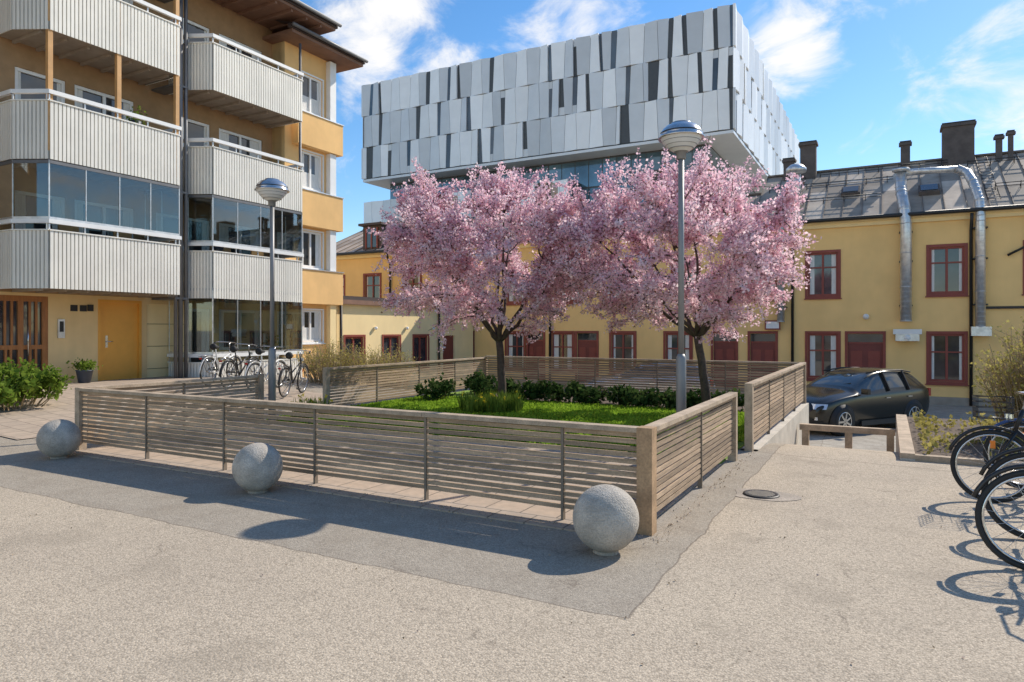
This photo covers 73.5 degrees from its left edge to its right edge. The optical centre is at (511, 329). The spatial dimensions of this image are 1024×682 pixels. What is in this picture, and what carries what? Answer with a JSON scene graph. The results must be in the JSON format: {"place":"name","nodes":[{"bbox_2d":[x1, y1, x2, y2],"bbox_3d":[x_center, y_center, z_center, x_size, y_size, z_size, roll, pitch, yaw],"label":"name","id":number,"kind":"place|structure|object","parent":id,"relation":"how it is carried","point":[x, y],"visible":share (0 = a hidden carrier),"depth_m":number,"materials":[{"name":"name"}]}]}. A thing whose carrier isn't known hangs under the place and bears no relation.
{"place":"outdoors","nodes":[
{"label":"outdoors","id":0,"kind":"place"},
{"bbox_2d":[0,376,345,439],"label":"entrance pavement","id":1,"kind":"structure","parent":0,"point":[29,421],"depth_m":12.69,"materials":[{"name":"beige concrete"}]},
{"bbox_2d":[0,357,74,410],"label":"green shrub","id":2,"kind":"object","parent":1,"relation":"on","point":[30,382],"visible":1,"depth_m":12.13,"materials":[{"name":"green plant"}]},
{"bbox_2d":[66,358,102,382],"bbox_3d":[-10.197,0.955,16.325,0.703,0.609,0.660,0,0,29],"label":"flower pot","id":3,"kind":"object","parent":1,"relation":"on","point":[84,375],"visible":1,"depth_m":16.24,"materials":[{"name":"grey"}]},
{"bbox_2d":[198,341,241,384],"bbox_3d":[-7.157,0.818,16.910,0.612,1.034,1.785,3,1,10],"label":"bicycle","id":4,"kind":"object","parent":1,"relation":"on","point":[213,346],"visible":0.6,"depth_m":16.61,"materials":[{"name":"metal"}]},
{"bbox_2d":[218,343,260,386],"bbox_3d":[-6.543,0.865,16.574,0.612,1.034,1.785,3,1,10],"label":"bicycle","id":5,"kind":"object","parent":1,"relation":"on","point":[233,349],"visible":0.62,"depth_m":16.29,"materials":[{"name":"metal"}]},
{"bbox_2d":[244,346,287,390],"bbox_3d":[-5.860,0.915,16.417,0.612,1.034,1.785,4,1,13],"label":"bicycle","id":6,"kind":"object","parent":1,"relation":"on","point":[259,351],"visible":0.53,"depth_m":16.14,"materials":[{"name":"metal"}]},
{"bbox_2d":[277,349,310,396],"bbox_3d":[-4.998,0.987,15.754,0.612,1.034,1.785,3,0,4],"label":"bicycle","id":7,"kind":"object","parent":1,"relation":"on","point":[289,355],"visible":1,"depth_m":15.56,"materials":[{"name":"metal"}]},
{"bbox_2d":[71,423,720,533],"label":"garden paving","id":8,"kind":"structure","parent":0,"point":[476,505],"depth_m":7.22,"materials":[{"name":"beige concrete"}]},
{"bbox_2d":[75,387,656,535],"bbox_3d":[-2.330,1.198,7.249,7.852,0.864,0.124,0,0,29],"label":"wooden slat fence","id":9,"kind":"object","parent":8,"relation":"on","point":[644,472],"visible":0.88,"depth_m":6.52,"materials":[{"name":"brown wood"}]},
{"bbox_2d":[0,375,1023,681],"bbox_3d":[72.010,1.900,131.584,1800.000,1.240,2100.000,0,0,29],"label":"ground","id":10,"kind":"structure","parent":0,"point":[886,565],"depth_m":4.34,"materials":[{"name":"concrete"}]},
{"bbox_2d":[36,419,81,458],"bbox_3d":[-5.661,1.360,8.570,0.476,0.480,0.476,0,0,29],"label":"concrete ball bollard","id":11,"kind":"object","parent":10,"relation":"on","point":[59,439],"visible":1,"depth_m":8.42,"materials":[{"name":"grey concrete"}]},
{"bbox_2d":[0,0,343,382],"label":"walls","id":12,"kind":"structure","parent":10,"relation":"on","point":[322,212],"depth_m":20.01,"materials":[{"name":"paint"}]},
{"bbox_2d":[0,295,173,380],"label":"doors and intercom","id":13,"kind":"structure","parent":12,"relation":"attached to","point":[23,327],"depth_m":17.39,"materials":[{"name":"orange wood"}]},
{"bbox_2d":[0,159,181,297],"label":"balcony","id":14,"kind":"structure","parent":12,"relation":"attached to","point":[47,260],"depth_m":15.62,"materials":[{"name":"metal"}]},
{"bbox_2d":[58,120,263,255],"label":"balcony pots and chairs","id":15,"kind":"object","parent":14,"relation":"on","point":[120,234],"visible":0.09,"depth_m":17.20,"materials":[{"name":"white paint"}]},
{"bbox_2d":[0,29,181,190],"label":"balcony","id":16,"kind":"structure","parent":12,"relation":"attached to","point":[49,128],"depth_m":15.62,"materials":[{"name":"metal"}]},
{"bbox_2d":[125,105,146,124],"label":"balcony plant","id":17,"kind":"object","parent":16,"relation":"on","point":[135,119],"visible":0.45,"depth_m":16.91,"materials":[{"name":"green plant"}]},
{"bbox_2d":[0,0,181,85],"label":"balcony","id":18,"kind":"structure","parent":12,"relation":"attached to","point":[100,34],"depth_m":16.06,"materials":[{"name":"metal"}]},
{"bbox_2d":[15,0,325,361],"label":"windows","id":19,"kind":"structure","parent":12,"relation":"attached to","point":[30,204],"depth_m":19.97,"materials":[{"name":"white glass"}]},
{"bbox_2d":[151,0,301,377],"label":"drainpipes","id":20,"kind":"object","parent":12,"relation":"attached to","point":[165,90],"visible":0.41,"depth_m":18.18,"materials":[{"name":"grey metal"}]},
{"bbox_2d":[167,288,302,377],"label":"balcony","id":21,"kind":"structure","parent":12,"relation":"attached to","point":[283,321],"depth_m":19.33,"materials":[{"name":"metal"}]},
{"bbox_2d":[262,332,282,349],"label":"balcony plant","id":22,"kind":"object","parent":21,"relation":"on","point":[266,342],"visible":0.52,"depth_m":20.54,"materials":[{"name":"green plant"}]},
{"bbox_2d":[169,33,303,127],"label":"balcony","id":23,"kind":"structure","parent":12,"relation":"attached to","point":[227,81],"depth_m":19.43,"materials":[{"name":"metal"}]},
{"bbox_2d":[169,195,303,304],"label":"balcony","id":24,"kind":"structure","parent":12,"relation":"attached to","point":[230,272],"depth_m":19.45,"materials":[{"name":"metal"}]},
{"bbox_2d":[183,138,303,215],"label":"balcony","id":25,"kind":"structure","parent":12,"relation":"attached to","point":[214,170],"depth_m":19.18,"materials":[{"name":"metal"}]},
{"bbox_2d":[211,0,367,72],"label":"roof","id":26,"kind":"structure","parent":12,"relation":"on","point":[296,23],"depth_m":21.42,"materials":[{"name":"brown wood"}]},
{"bbox_2d":[87,374,263,439],"bbox_3d":[-4.986,1.198,10.470,0.110,0.864,2.918,0,0,29],"label":"wooden slat fence","id":27,"kind":"object","parent":10,"relation":"on","point":[258,387],"visible":0.35,"depth_m":10.60,"materials":[{"name":"brown wood"}]},
{"bbox_2d":[232,443,282,493],"bbox_3d":[-2.514,1.360,6.779,0.476,0.480,0.476,0,0,29],"label":"concrete ball bollard","id":28,"kind":"object","parent":10,"relation":"on","point":[257,468],"visible":1,"depth_m":6.62,"materials":[{"name":"grey concrete"}]},
{"bbox_2d":[254,178,289,420],"bbox_3d":[-4.046,-0.449,11.562,0.560,4.198,0.560,0,0,29],"label":"street lamp","id":29,"kind":"object","parent":10,"relation":"on","point":[272,191],"visible":0.99,"depth_m":11.52,"materials":[{"name":"metal"}]},
{"bbox_2d":[293,338,370,384],"bbox_3d":[-4.899,0.816,18.628,2.316,1.285,1.909,0,0,29],"label":"budding hedge","id":30,"kind":"object","parent":10,"relation":"on","point":[315,365],"visible":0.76,"depth_m":18.39,"materials":[{"name":"yellow plant"}]},
{"bbox_2d":[353,344,397,383],"bbox_3d":[-4.257,1.119,21.050,2.029,1.371,1.680,0,0,29],"label":"budding hedge","id":31,"kind":"object","parent":10,"relation":"on","point":[365,357],"visible":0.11,"depth_m":20.89,"materials":[{"name":"yellow plant"}]},
{"bbox_2d":[359,343,416,387],"bbox_3d":[-3.506,1.005,19.166,1.888,1.244,2.014,0,0,29],"label":"budding hedge","id":32,"kind":"object","parent":10,"relation":"on","point":[389,355],"visible":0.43,"depth_m":19.04,"materials":[{"name":"yellow plant"}]},
{"bbox_2d":[336,304,472,388],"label":"walls","id":33,"kind":"structure","parent":10,"relation":"on","point":[361,319],"depth_m":27.03,"materials":[{"name":"beige paint"}]},
{"bbox_2d":[340,296,448,382],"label":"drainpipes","id":34,"kind":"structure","parent":33,"relation":"on","point":[353,300],"depth_m":25.00,"materials":[{"name":"black metal"}]},
{"bbox_2d":[343,334,452,379],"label":"windows and door","id":35,"kind":"structure","parent":33,"relation":"attached to","point":[419,347],"depth_m":27.65,"materials":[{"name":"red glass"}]},
{"bbox_2d":[323,357,487,404],"bbox_3d":[-2.196,1.188,16.192,0.110,0.884,6.200,0,0,29],"label":"wooden slat fence","id":36,"kind":"object","parent":10,"relation":"on","point":[327,383],"visible":0.84,"depth_m":15.16,"materials":[{"name":"brown wood"}]},
{"bbox_2d":[364,179,580,224],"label":"volume","id":37,"kind":"structure","parent":10,"relation":"on","point":[372,213],"depth_m":86.02,"materials":[{"name":"white glass"}]},
{"bbox_2d":[265,390,808,463],"bbox_3d":[0.936,2.183,13.480,8.300,1.235,7.950,0,0,29],"label":"raised garden","id":38,"kind":"object","parent":10,"relation":"on","point":[786,431],"visible":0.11,"depth_m":12.26,"materials":[{"name":"concrete"}]},
{"bbox_2d":[290,394,332,417],"bbox_3d":[-3.548,1.359,12.116,0.756,0.442,0.750,0,0,-38],"label":"daffodil clump","id":39,"kind":"object","parent":38,"relation":"on","point":[320,400],"visible":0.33,"depth_m":12.12,"materials":[{"name":"green plant"}]},
{"bbox_2d":[414,372,456,400],"bbox_3d":[-1.693,1.275,15.261,1.029,0.644,0.742,0,0,-34],"label":"rhododendron","id":40,"kind":"object","parent":38,"relation":"on","point":[444,388],"visible":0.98,"depth_m":15.12,"materials":[{"name":"green plant"}]},
{"bbox_2d":[459,370,497,391],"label":"rhododendron","id":41,"kind":"object","parent":38,"relation":"on","point":[471,377],"visible":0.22,"depth_m":16.88,"materials":[{"name":"green plant"}]},
{"bbox_2d":[464,372,497,397],"bbox_3d":[-0.637,1.297,15.815,0.792,0.644,0.704,0,0,29],"label":"rhododendron","id":42,"kind":"object","parent":38,"relation":"on","point":[478,385],"visible":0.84,"depth_m":15.70,"materials":[{"name":"green plant"}]},
{"bbox_2d":[366,156,605,395],"bbox_3d":[-0.310,-0.897,13.790,5.026,5.194,5.125,0,0,-30],"label":"cherry tree","id":43,"kind":"object","parent":38,"relation":"on","point":[435,230],"visible":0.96,"depth_m":12.72,"materials":[{"name":"pink plant"}]},
{"bbox_2d":[456,390,524,412],"bbox_3d":[-0.416,1.368,13.225,1.386,0.423,1.328,0,0,-3],"label":"daffodil clump","id":44,"kind":"object","parent":38,"relation":"on","point":[504,403],"visible":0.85,"depth_m":12.92,"materials":[{"name":"green plant"}]},
{"bbox_2d":[493,377,521,395],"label":"rhododendron","id":45,"kind":"object","parent":38,"relation":"on","point":[507,382],"visible":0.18,"depth_m":15.69,"materials":[{"name":"green plant"}]},
{"bbox_2d":[267,395,770,453],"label":"grass","id":46,"kind":"structure","parent":38,"relation":"on","point":[629,415],"depth_m":12.47,"materials":[{"name":"green plant"}]},
{"bbox_2d":[506,377,538,399],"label":"rhododendron","id":47,"kind":"object","parent":38,"relation":"on","point":[525,392],"visible":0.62,"depth_m":15.13,"materials":[{"name":"green plant"}]},
{"bbox_2d":[525,379,563,401],"bbox_3d":[0.731,1.334,14.952,0.816,0.523,0.726,0,0,29],"label":"rhododendron","id":48,"kind":"object","parent":38,"relation":"on","point":[545,390],"visible":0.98,"depth_m":14.84,"materials":[{"name":"green plant"}]},
{"bbox_2d":[552,380,587,402],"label":"rhododendron","id":49,"kind":"object","parent":38,"relation":"on","point":[571,388],"visible":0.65,"depth_m":14.66,"materials":[{"name":"green plant"}]},
{"bbox_2d":[572,385,609,403],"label":"rhododendron","id":50,"kind":"object","parent":38,"relation":"on","point":[593,395],"visible":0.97,"depth_m":14.43,"materials":[{"name":"green plant"}]},
{"bbox_2d":[605,384,633,405],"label":"rhododendron","id":51,"kind":"object","parent":38,"relation":"on","point":[616,393],"visible":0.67,"depth_m":14.08,"materials":[{"name":"green plant"}]},
{"bbox_2d":[621,387,656,406],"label":"rhododendron","id":52,"kind":"object","parent":38,"relation":"on","point":[636,397],"visible":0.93,"depth_m":13.71,"materials":[{"name":"green plant"}]},
{"bbox_2d":[485,356,799,398],"bbox_3d":[2.797,1.171,16.891,7.986,0.919,0.110,0,0,29],"label":"wooden slat fence","id":53,"kind":"object","parent":38,"relation":"on","point":[594,361],"visible":0.69,"depth_m":16.80,"materials":[{"name":"brown wood"}]},
{"bbox_2d":[648,387,686,408],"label":"rhododendron","id":54,"kind":"object","parent":38,"relation":"on","point":[667,398],"visible":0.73,"depth_m":13.46,"materials":[{"name":"green plant"}]},
{"bbox_2d":[520,133,821,410],"bbox_3d":[2.842,-0.932,12.942,5.594,5.265,5.636,0,0,29],"label":"cherry tree","id":55,"kind":"object","parent":38,"relation":"on","point":[752,252],"visible":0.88,"depth_m":11.77,"materials":[{"name":"pink plant"}]},
{"bbox_2d":[686,386,713,408],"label":"rhododendron","id":56,"kind":"object","parent":38,"relation":"on","point":[694,398],"visible":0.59,"depth_m":13.34,"materials":[{"name":"green plant"}]},
{"bbox_2d":[711,387,743,410],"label":"rhododendron","id":57,"kind":"object","parent":38,"relation":"on","point":[717,393],"visible":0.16,"depth_m":13.25,"materials":[{"name":"green plant"}]},
{"bbox_2d":[744,362,805,451],"bbox_3d":[4.741,1.168,11.997,0.110,0.924,6.800,0,0,29],"label":"wooden slat fence","id":58,"kind":"object","parent":38,"relation":"on","point":[783,407],"visible":0.97,"depth_m":10.64,"materials":[{"name":"brown wood"}]},
{"bbox_2d":[573,484,638,555],"bbox_3d":[0.676,1.360,4.942,0.476,0.480,0.476,0,0,29],"label":"concrete ball bollard","id":59,"kind":"object","parent":10,"relation":"on","point":[605,519],"visible":1,"depth_m":4.78,"materials":[{"name":"grey concrete"}]},
{"bbox_2d":[584,361,715,393],"bbox_3d":[4.329,1.772,22.258,4.351,1.557,2.160,0,0,14],"label":"parked car","id":60,"kind":"object","parent":10,"relation":"on","point":[653,378],"visible":0.08,"depth_m":21.43,"materials":[{"name":"black metal"}]},
{"bbox_2d":[336,208,1023,407],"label":"walls","id":61,"kind":"structure","parent":10,"relation":"on","point":[870,267],"depth_m":23.97,"materials":[{"name":"yellow paint"}]},
{"bbox_2d":[358,222,406,249],"bbox_3d":[-6.614,-4.660,35.823,1.500,1.520,2.500,0,0,29],"label":"dormer","id":62,"kind":"object","parent":61,"relation":"on","point":[371,241],"visible":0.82,"depth_m":34.83,"materials":[{"name":"grey metal"}]},
{"bbox_2d":[336,150,1023,255],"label":"roof","id":63,"kind":"structure","parent":61,"relation":"on","point":[955,196],"depth_m":24.96,"materials":[{"name":"grey metal"}]},
{"bbox_2d":[438,119,1023,213],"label":"roof fittings","id":64,"kind":"object","parent":63,"relation":"on","point":[958,142],"visible":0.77,"depth_m":25.79,"materials":[{"name":"black metal"}]},
{"bbox_2d":[343,240,1023,385],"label":"windows","id":65,"kind":"structure","parent":61,"relation":"attached to","point":[945,349],"depth_m":24.76,"materials":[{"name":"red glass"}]},
{"bbox_2d":[523,331,885,387],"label":"doors","id":66,"kind":"structure","parent":61,"relation":"attached to","point":[865,348],"depth_m":25.93,"materials":[{"name":"red wood"}]},
{"bbox_2d":[386,213,1023,405],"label":"downpipes","id":67,"kind":"object","parent":61,"relation":"attached to","point":[970,307],"visible":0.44,"depth_m":22.50,"materials":[{"name":"black metal"}]},
{"bbox_2d":[765,314,868,329],"bbox_3d":[10.937,-0.280,24.725,3.450,0.560,0.120,0,0,29],"label":"wall sign and lamp","id":68,"kind":"object","parent":61,"relation":"attached to","point":[773,325],"visible":1,"depth_m":25.35,"materials":[{"name":"white paint"}]},
{"bbox_2d":[775,164,991,340],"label":"ventilation ducts","id":69,"kind":"object","parent":61,"relation":"on","point":[980,328],"visible":0.81,"depth_m":23.10,"materials":[{"name":"metal"}]},
{"bbox_2d":[658,120,704,452],"bbox_3d":[2.096,-0.464,8.497,0.560,4.228,0.560,0,0,29],"label":"street lamp","id":70,"kind":"object","parent":10,"relation":"on","point":[680,138],"visible":0.99,"depth_m":8.45,"materials":[{"name":"metal"}]},
{"bbox_2d":[644,392,737,511],"bbox_3d":[1.914,1.198,6.956,0.110,0.864,3.378,0,0,29],"label":"wooden slat fence","id":71,"kind":"object","parent":10,"relation":"on","point":[699,458],"visible":0.84,"depth_m":6.68,"materials":[{"name":"brown wood"}]},
{"bbox_2d":[735,488,801,500],"bbox_3d":[2.456,1.596,6.613,0.628,0.001,0.420,0,0,29],"label":"drain concrete collar","id":72,"kind":"object","parent":10,"relation":"on","point":[784,496],"visible":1,"depth_m":6.56,"materials":[{"name":"grey concrete"}]},
{"bbox_2d":[743,489,779,498],"bbox_3d":[2.412,1.589,6.637,0.340,0.010,0.340,0,0,29],"label":"drain grate","id":73,"kind":"object","parent":72,"relation":"in","point":[762,494],"visible":1,"depth_m":6.61,"materials":[{"name":"grey metal"}]},
{"bbox_2d":[799,423,895,451],"bbox_3d":[6.142,2.092,12.598,1.580,0.630,0.140,0,0,29],"label":"wooden barrier","id":74,"kind":"object","parent":10,"relation":"on","point":[805,428],"visible":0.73,"depth_m":12.53,"materials":[{"name":"brown wood"}]},
{"bbox_2d":[777,367,930,435],"bbox_3d":[8.709,1.772,17.686,4.351,1.557,2.160,0,0,-27],"label":"parked car","id":75,"kind":"object","parent":10,"relation":"on","point":[852,396],"visible":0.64,"depth_m":16.99,"materials":[{"name":"black metal"}]},
{"bbox_2d":[896,414,1023,469],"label":"planter bed","id":76,"kind":"object","parent":10,"relation":"on","point":[909,447],"visible":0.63,"depth_m":9.08,"materials":[{"name":"concrete"}]},
{"bbox_2d":[912,409,1023,457],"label":"ground cover plants","id":77,"kind":"object","parent":76,"relation":"on","point":[921,419],"visible":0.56,"depth_m":9.81,"materials":[{"name":"green plant"}]},
{"bbox_2d":[970,316,1023,438],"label":"budding shrub","id":78,"kind":"object","parent":76,"relation":"on","point":[1009,385],"visible":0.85,"depth_m":9.56,"materials":[{"name":"yellow plant"}]},
{"bbox_2d":[948,392,1023,502],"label":"bicycle","id":79,"kind":"object","parent":10,"relation":"on","point":[965,440],"visible":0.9,"depth_m":6.37,"materials":[{"name":"black metal"}]},
{"bbox_2d":[971,464,1023,569],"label":"bicycle","id":80,"kind":"object","parent":10,"relation":"on","point":[990,488],"visible":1,"depth_m":4.63,"materials":[{"name":"metal"}]},
{"bbox_2d":[979,447,1023,538],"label":"bicycle","id":81,"kind":"object","parent":10,"relation":"on","point":[996,517],"visible":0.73,"depth_m":5.31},
{"bbox_2d":[981,418,1023,487],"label":"bicycle","id":82,"kind":"object","parent":10,"relation":"on","point":[987,448],"visible":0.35,"depth_m":6.99,"materials":[{"name":"black metal"}]},
{"bbox_2d":[390,144,754,207],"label":"glazed floors","id":83,"kind":"structure","parent":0,"point":[584,170],"depth_m":76.13,"materials":[{"name":"blue glass"}]},
{"bbox_2d":[361,3,798,192],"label":"volume","id":84,"kind":"structure","parent":83,"relation":"on","point":[629,89],"depth_m":75.27,"materials":[{"name":"grey metal"}]},
{"bbox_2d":[300,0,1023,241],"label":"sky","id":85,"kind":"structure","parent":0,"point":[859,79],"materials":[{"name":"blue"}]}
]}

